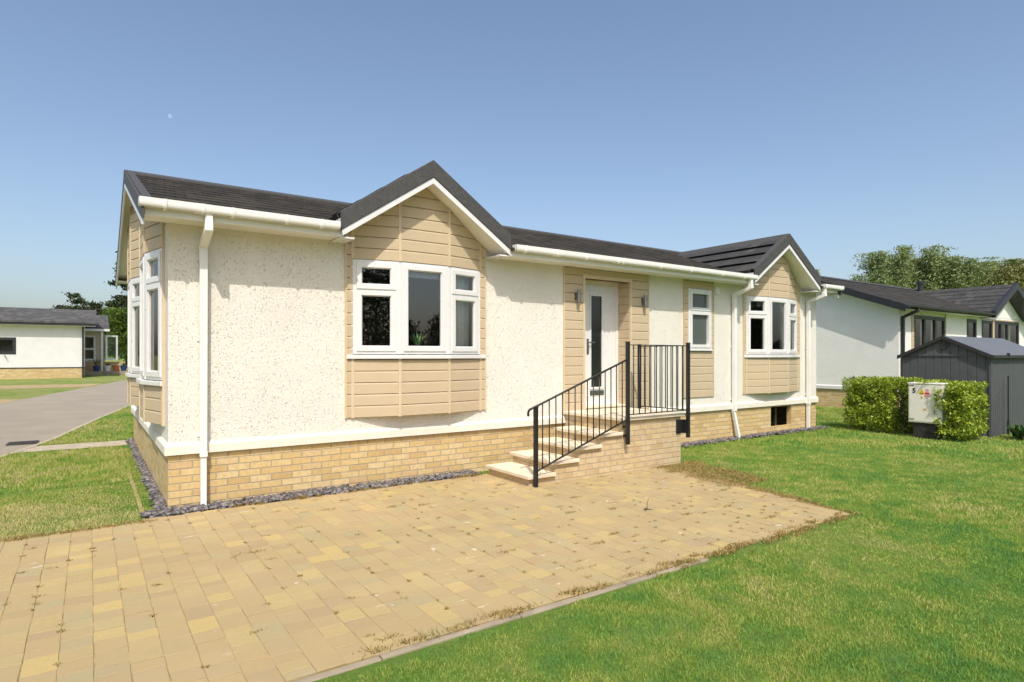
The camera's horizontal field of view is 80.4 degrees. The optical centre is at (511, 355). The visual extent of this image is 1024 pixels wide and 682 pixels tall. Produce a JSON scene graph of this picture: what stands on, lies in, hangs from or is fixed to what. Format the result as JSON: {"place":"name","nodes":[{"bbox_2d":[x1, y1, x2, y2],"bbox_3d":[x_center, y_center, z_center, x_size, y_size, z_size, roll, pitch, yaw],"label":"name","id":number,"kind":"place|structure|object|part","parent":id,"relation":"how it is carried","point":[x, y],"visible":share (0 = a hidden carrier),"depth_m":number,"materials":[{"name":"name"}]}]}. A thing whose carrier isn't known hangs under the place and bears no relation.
{"place":"outdoors","nodes":[
{"label":"outdoors","id":0,"kind":"place"},
{"bbox_2d":[0,380,128,455],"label":"road","id":1,"kind":"structure","parent":0,"point":[44,417],"depth_m":15.69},
{"bbox_2d":[6,440,39,445],"bbox_3d":[-8.631,1.541,10.704,0.440,0.018,0.400,0,0,-35],"label":"drain grate","id":2,"kind":"object","parent":1,"relation":"on","point":[23,442],"visible":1,"depth_m":10.67,"materials":[{"name":"metal"}]},
{"bbox_2d":[1,405,128,456],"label":"kerb","id":3,"kind":"structure","parent":1,"relation":"on","point":[63,433],"depth_m":11.73,"materials":[{"name":"grey concrete"}]},
{"bbox_2d":[16,440,126,452],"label":"path","id":4,"kind":"structure","parent":0,"point":[74,446],"depth_m":10.48,"materials":[{"name":"beige concrete"}]},
{"bbox_2d":[0,466,848,681],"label":"patio","id":5,"kind":"structure","parent":0,"point":[318,563],"depth_m":4.52,"materials":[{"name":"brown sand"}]},
{"bbox_2d":[0,460,863,681],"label":"grass weeds","id":6,"kind":"object","parent":5,"relation":"on","point":[697,469],"visible":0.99,"depth_m":5.55,"materials":[{"name":"brown plant"}]},
{"bbox_2d":[486,407,684,485],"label":"entrance steps","id":7,"kind":"structure","parent":5,"relation":"on","point":[655,439],"depth_m":8.26,"materials":[{"name":"brick"}]},
{"bbox_2d":[527,342,689,487],"bbox_3d":[1.131,0.707,8.442,2.954,1.787,0.970,0,0,-35],"label":"stair railing","id":8,"kind":"object","parent":7,"relation":"attached to","point":[682,425],"visible":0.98,"depth_m":8.17,"materials":[{"name":"black metal"}]},
{"bbox_2d":[0,356,1023,681],"bbox_3d":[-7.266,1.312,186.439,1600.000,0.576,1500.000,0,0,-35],"label":"ground","id":9,"kind":"structure","parent":0,"point":[344,676],"depth_m":4.03,"materials":[{"name":"green plant"}]},
{"bbox_2d":[0,399,21,403],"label":"dry verge","id":10,"kind":"structure","parent":9,"relation":"on","point":[5,400],"depth_m":18.66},
{"bbox_2d":[0,307,96,378],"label":"bungalow","id":11,"kind":"object","parent":9,"relation":"on","point":[36,343],"visible":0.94,"depth_m":30.74,"materials":[{"name":"white paint"}]},
{"bbox_2d":[0,337,15,353],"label":"window","id":12,"kind":"structure","parent":11,"relation":"in","point":[1,338],"depth_m":29.85,"materials":[{"name":"grey plastic"}]},
{"bbox_2d":[0,383,103,388],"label":"dry verge","id":13,"kind":"structure","parent":9,"relation":"on","point":[41,386],"depth_m":24.97,"materials":[{"name":"beige soil"}]},
{"bbox_2d":[50,292,102,313],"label":"cedar tree","id":14,"kind":"object","parent":9,"relation":"on","point":[80,300],"visible":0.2,"depth_m":68.17,"materials":[{"name":"green plant"}]},
{"bbox_2d":[0,405,153,541],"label":"grass","id":15,"kind":"structure","parent":9,"relation":"on","point":[50,457],"depth_m":7.82,"materials":[{"name":"green plant"}]},
{"bbox_2d":[81,301,118,361],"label":"cedar tree","id":16,"kind":"object","parent":9,"relation":"on","point":[88,303],"visible":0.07,"depth_m":70.60,"materials":[{"name":"green plant"}]},
{"bbox_2d":[85,315,127,374],"bbox_3d":[-27.521,-0.691,36.611,7.400,3.658,7.550,0,0,-35],"label":"bungalow","id":17,"kind":"object","parent":9,"relation":"on","point":[94,342],"visible":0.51,"depth_m":35.56,"materials":[{"name":"brick"}]},
{"bbox_2d":[85,335,94,359],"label":"window","id":18,"kind":"structure","parent":17,"relation":"in","point":[85,335],"depth_m":35.40,"materials":[{"name":"white plastic"}]},
{"bbox_2d":[92,359,99,370],"bbox_3d":[-23.924,0.516,34.979,0.667,0.788,0.592,0,0,38],"label":"flower pot","id":19,"kind":"object","parent":17,"relation":"on","point":[96,367],"visible":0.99,"depth_m":34.80,"materials":[{"name":"blue ceramic"}]},
{"bbox_2d":[104,364,110,370],"bbox_3d":[-23.466,0.659,35.201,0.380,0.502,0.370,0,0,-35],"label":"flower pot","id":20,"kind":"object","parent":17,"relation":"on","point":[107,367],"visible":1,"depth_m":35.10,"materials":[{"name":"white ceramic"}]},
{"bbox_2d":[105,335,117,359],"bbox_3d":[-23.603,-0.450,35.746,0.060,1.460,0.695,0,0,25],"label":"window","id":21,"kind":"structure","parent":17,"relation":"in","point":[106,336],"depth_m":35.71,"materials":[{"name":"white plastic"}]},
{"bbox_2d":[112,365,119,370],"bbox_3d":[-23.167,0.750,35.471,0.380,0.320,0.370,0,0,-35],"label":"flower pot","id":22,"kind":"object","parent":17,"relation":"on","point":[115,367],"visible":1,"depth_m":35.38,"materials":[{"name":"ceramic"}]},
{"bbox_2d":[120,363,126,370],"bbox_3d":[-22.855,0.658,35.688,0.380,0.504,0.370,0,0,-35],"label":"flower pot","id":23,"kind":"object","parent":17,"relation":"on","point":[123,367],"visible":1,"depth_m":35.58,"materials":[{"name":"blue ceramic"}]},
{"bbox_2d":[99,306,127,367],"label":"bush","id":24,"kind":"object","parent":9,"relation":"on","point":[118,319],"visible":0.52,"depth_m":47.35,"materials":[{"name":"green plant"}]},
{"bbox_2d":[99,251,127,357],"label":"conifer tree","id":25,"kind":"object","parent":9,"relation":"on","point":[122,300],"visible":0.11,"depth_m":57.90,"materials":[{"name":"green plant"}]},
{"bbox_2d":[121,448,145,519],"bbox_3d":[-5.153,1.585,8.167,0.035,0.022,5.700,0,0,-35],"label":"lawn edging","id":26,"kind":"object","parent":9,"relation":"on","point":[138,498],"visible":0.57,"depth_m":6.98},
{"bbox_2d":[125,425,829,517],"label":"slate chippings","id":27,"kind":"object","parent":9,"relation":"on","point":[160,508],"visible":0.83,"depth_m":7.11,"materials":[{"name":"grey gravel"}]},
{"bbox_2d":[115,160,843,508],"bbox_3d":[-0.150,-0.487,12.239,12.990,4.274,7.003,0,0,-35],"label":"park home","id":28,"kind":"object","parent":9,"relation":"on","point":[273,348],"visible":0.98,"depth_m":7.81,"materials":[{"name":"paint"}]},
{"bbox_2d":[125,206,140,405],"bbox_3d":[-5.918,-0.753,9.524,0.242,3.014,1.980,0,0,-35],"label":"bay window","id":29,"kind":"structure","parent":28,"relation":"in","point":[133,261],"depth_m":9.14,"materials":[{"name":"beige wood"}]},
{"bbox_2d":[136,219,164,425],"bbox_3d":[-4.235,-0.733,7.283,0.440,2.973,1.988,0,0,-35],"label":"bay window","id":30,"kind":"structure","parent":28,"relation":"in","point":[151,382],"depth_m":6.80,"materials":[{"name":"white plastic"}]},
{"bbox_2d":[345,188,485,418],"bbox_3d":[-1.147,-0.693,7.767,1.988,2.894,0.242,0,0,-35],"label":"bay window","id":31,"kind":"structure","parent":28,"relation":"in","point":[420,229],"depth_m":7.61,"materials":[{"name":"beige wood"}]},
{"bbox_2d":[408,331,424,354],"bbox_3d":[-1.215,-0.167,7.741,0.296,0.333,0.236,0,0,34],"label":"potted plant","id":32,"kind":"object","parent":28,"relation":"on","point":[416,341],"visible":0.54,"depth_m":7.72,"materials":[{"name":"green plant"}]},
{"bbox_2d":[408,271,439,279],"bbox_3d":[-1.157,-1.048,7.781,0.600,0.123,0.020,0,0,-35],"label":"roller blind","id":33,"kind":"object","parent":28,"relation":"attached to","point":[423,275],"visible":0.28,"depth_m":7.79,"materials":[{"name":"white fabric"}]},
{"bbox_2d":[456,276,468,346],"bbox_3d":[-0.728,-0.576,8.242,0.061,1.112,0.450,0,0,37],"label":"curtain","id":34,"kind":"object","parent":28,"relation":"hanging from","point":[462,321],"visible":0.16,"depth_m":8.29,"materials":[{"name":"white fabric"}]},
{"bbox_2d":[585,284,614,401],"bbox_3d":[1.388,-0.196,9.914,0.867,1.908,0.106,0,0,-35],"label":"door","id":35,"kind":"structure","parent":28,"relation":"in","point":[599,300],"depth_m":9.99,"materials":[{"name":"white plastic"}]},
{"bbox_2d":[687,288,712,350],"bbox_3d":[3.399,-0.641,11.021,0.680,1.118,0.120,0,0,-35],"label":"window","id":36,"kind":"structure","parent":28,"relation":"in","point":[699,327],"depth_m":11.03,"materials":[{"name":"white plastic"}]},
{"bbox_2d":[743,255,799,393],"bbox_3d":[5.329,-0.693,12.282,1.988,2.894,0.242,0,0,-35],"label":"bay window","id":37,"kind":"structure","parent":28,"relation":"in","point":[765,370],"depth_m":12.09,"materials":[{"name":"beige wood"}]},
{"bbox_2d":[778,303,782,349],"bbox_3d":[5.660,-0.576,12.741,0.061,1.112,0.400,0,0,39],"label":"curtain","id":38,"kind":"object","parent":28,"relation":"hanging from","point":[780,325],"visible":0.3,"depth_m":12.65,"materials":[{"name":"grey fabric"}]},
{"bbox_2d":[294,558,708,681],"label":"kerb edging","id":39,"kind":"object","parent":9,"relation":"on","point":[394,653],"visible":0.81,"depth_m":3.54,"materials":[{"name":"concrete"}]},
{"bbox_2d":[848,268,914,288],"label":"willow tree","id":40,"kind":"object","parent":9,"relation":"on","point":[883,276],"visible":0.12,"depth_m":53.14,"materials":[{"name":"green plant"}]},
{"bbox_2d":[842,375,923,433],"bbox_3d":[7.791,1.023,12.745,0.933,1.202,1.417,0,0,-35],"label":"hedge","id":41,"kind":"object","parent":9,"relation":"on","point":[876,409],"visible":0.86,"depth_m":12.63,"materials":[{"name":"green plant"}]},
{"bbox_2d":[853,243,957,290],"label":"willow tree","id":42,"kind":"object","parent":9,"relation":"on","point":[882,260],"visible":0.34,"depth_m":53.67,"materials":[{"name":"green plant"}]},
{"bbox_2d":[816,276,1023,411],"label":"bungalow","id":43,"kind":"object","parent":9,"relation":"on","point":[866,329],"visible":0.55,"depth_m":18.62,"materials":[{"name":"paint"}]},
{"bbox_2d":[920,319,921,344],"bbox_3d":[12.461,-0.166,18.402,0.370,1.932,0.061,0,0,-35],"label":"curtain","id":44,"kind":"object","parent":43,"relation":"hanging from","point":[920,331],"visible":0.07,"depth_m":18.31,"materials":[{"name":"grey fabric"}]},
{"bbox_2d":[914,315,944,347],"bbox_3d":[12.570,-0.165,18.271,2.200,2.030,0.075,0,0,-35],"label":"window","id":45,"kind":"structure","parent":43,"relation":"in","point":[924,318],"depth_m":18.13,"materials":[{"name":"grey plastic"}]},
{"bbox_2d":[930,320,932,340],"bbox_3d":[13.076,-0.166,18.831,0.370,1.932,0.061,0,0,-35],"label":"curtain","id":46,"kind":"object","parent":43,"relation":"hanging from","point":[931,329],"depth_m":18.76,"materials":[{"name":"grey fabric"}]},
{"bbox_2d":[967,319,976,336],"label":"window","id":47,"kind":"structure","parent":43,"relation":"in","point":[973,321],"depth_m":20.27,"materials":[{"name":"grey plastic"}]},
{"bbox_2d":[982,320,992,337],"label":"window","id":48,"kind":"structure","parent":43,"relation":"in","point":[990,323],"depth_m":21.11,"materials":[{"name":"grey plastic"}]},
{"bbox_2d":[1004,325,1009,340],"bbox_3d":[18.450,-0.216,22.602,0.600,1.932,0.061,0,0,-35],"label":"curtain","id":49,"kind":"object","parent":43,"relation":"hanging from","point":[1009,332],"depth_m":22.72,"materials":[{"name":"grey fabric"}]},
{"bbox_2d":[995,321,1018,343],"bbox_3d":[17.923,-0.210,22.003,2.550,2.020,0.075,0,0,-35],"label":"window","id":50,"kind":"structure","parent":43,"relation":"in","point":[1000,323],"depth_m":22.03,"materials":[{"name":"grey plastic"}]},
{"bbox_2d":[907,382,948,439],"bbox_3d":[8.070,1.079,11.748,0.395,1.102,0.594,0,0,-35],"label":"electricity cabinet","id":51,"kind":"object","parent":9,"relation":"on","point":[921,404],"visible":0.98,"depth_m":11.64,"materials":[{"name":"white plastic"}]},
{"bbox_3d":[7.916,0.923,11.640,0.018,0.705,0.530,0,0,-35],"label":"door","id":52,"kind":"part","parent":51,"relation":"part of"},
{"bbox_2d":[891,254,976,290],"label":"willow tree","id":53,"kind":"object","parent":9,"relation":"on","point":[957,260],"visible":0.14,"depth_m":53.24,"materials":[{"name":"green plant"}]},
{"bbox_2d":[914,378,989,439],"bbox_3d":[8.405,1.038,11.675,1.073,1.171,1.114,0,0,-35],"label":"hedge","id":54,"kind":"object","parent":9,"relation":"on","point":[966,412],"visible":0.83,"depth_m":11.29,"materials":[{"name":"green plant"}]},
{"bbox_2d":[897,336,1023,436],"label":"garden shed","id":55,"kind":"structure","parent":9,"relation":"on","point":[994,363],"depth_m":12.49,"materials":[{"name":"grey painted wood planks"},{"name":"grey metal"}]},
{"bbox_2d":[924,256,1021,288],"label":"willow tree","id":56,"kind":"object","parent":9,"relation":"on","point":[982,266],"visible":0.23,"depth_m":52.59,"materials":[{"name":"green plant"}]},
{"bbox_2d":[962,265,1023,291],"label":"tree","id":57,"kind":"object","parent":9,"relation":"on","point":[1008,278],"visible":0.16,"depth_m":52.80,"materials":[{"name":"green plant"}]},
{"bbox_2d":[994,376,1009,434],"bbox_3d":[9.722,1.026,12.058,0.624,1.233,0.040,0,0,-28],"label":"plant support","id":58,"kind":"object","parent":9,"relation":"on","point":[1008,420],"visible":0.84,"depth_m":12.18,"materials":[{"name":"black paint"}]},
{"bbox_2d":[989,258,1023,287],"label":"tree","id":59,"kind":"object","parent":9,"relation":"on","point":[1019,264],"visible":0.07,"depth_m":53.15,"materials":[{"name":"green plant"}]},
{"bbox_2d":[1004,422,1023,439],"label":"shrub","id":60,"kind":"object","parent":9,"relation":"on","point":[1017,430],"visible":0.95,"depth_m":11.51,"materials":[{"name":"green plant"}]},
{"bbox_2d":[0,0,1023,355],"label":"sky","id":61,"kind":"structure","parent":0,"point":[845,128],"materials":[{"name":"blue"}]}
]}

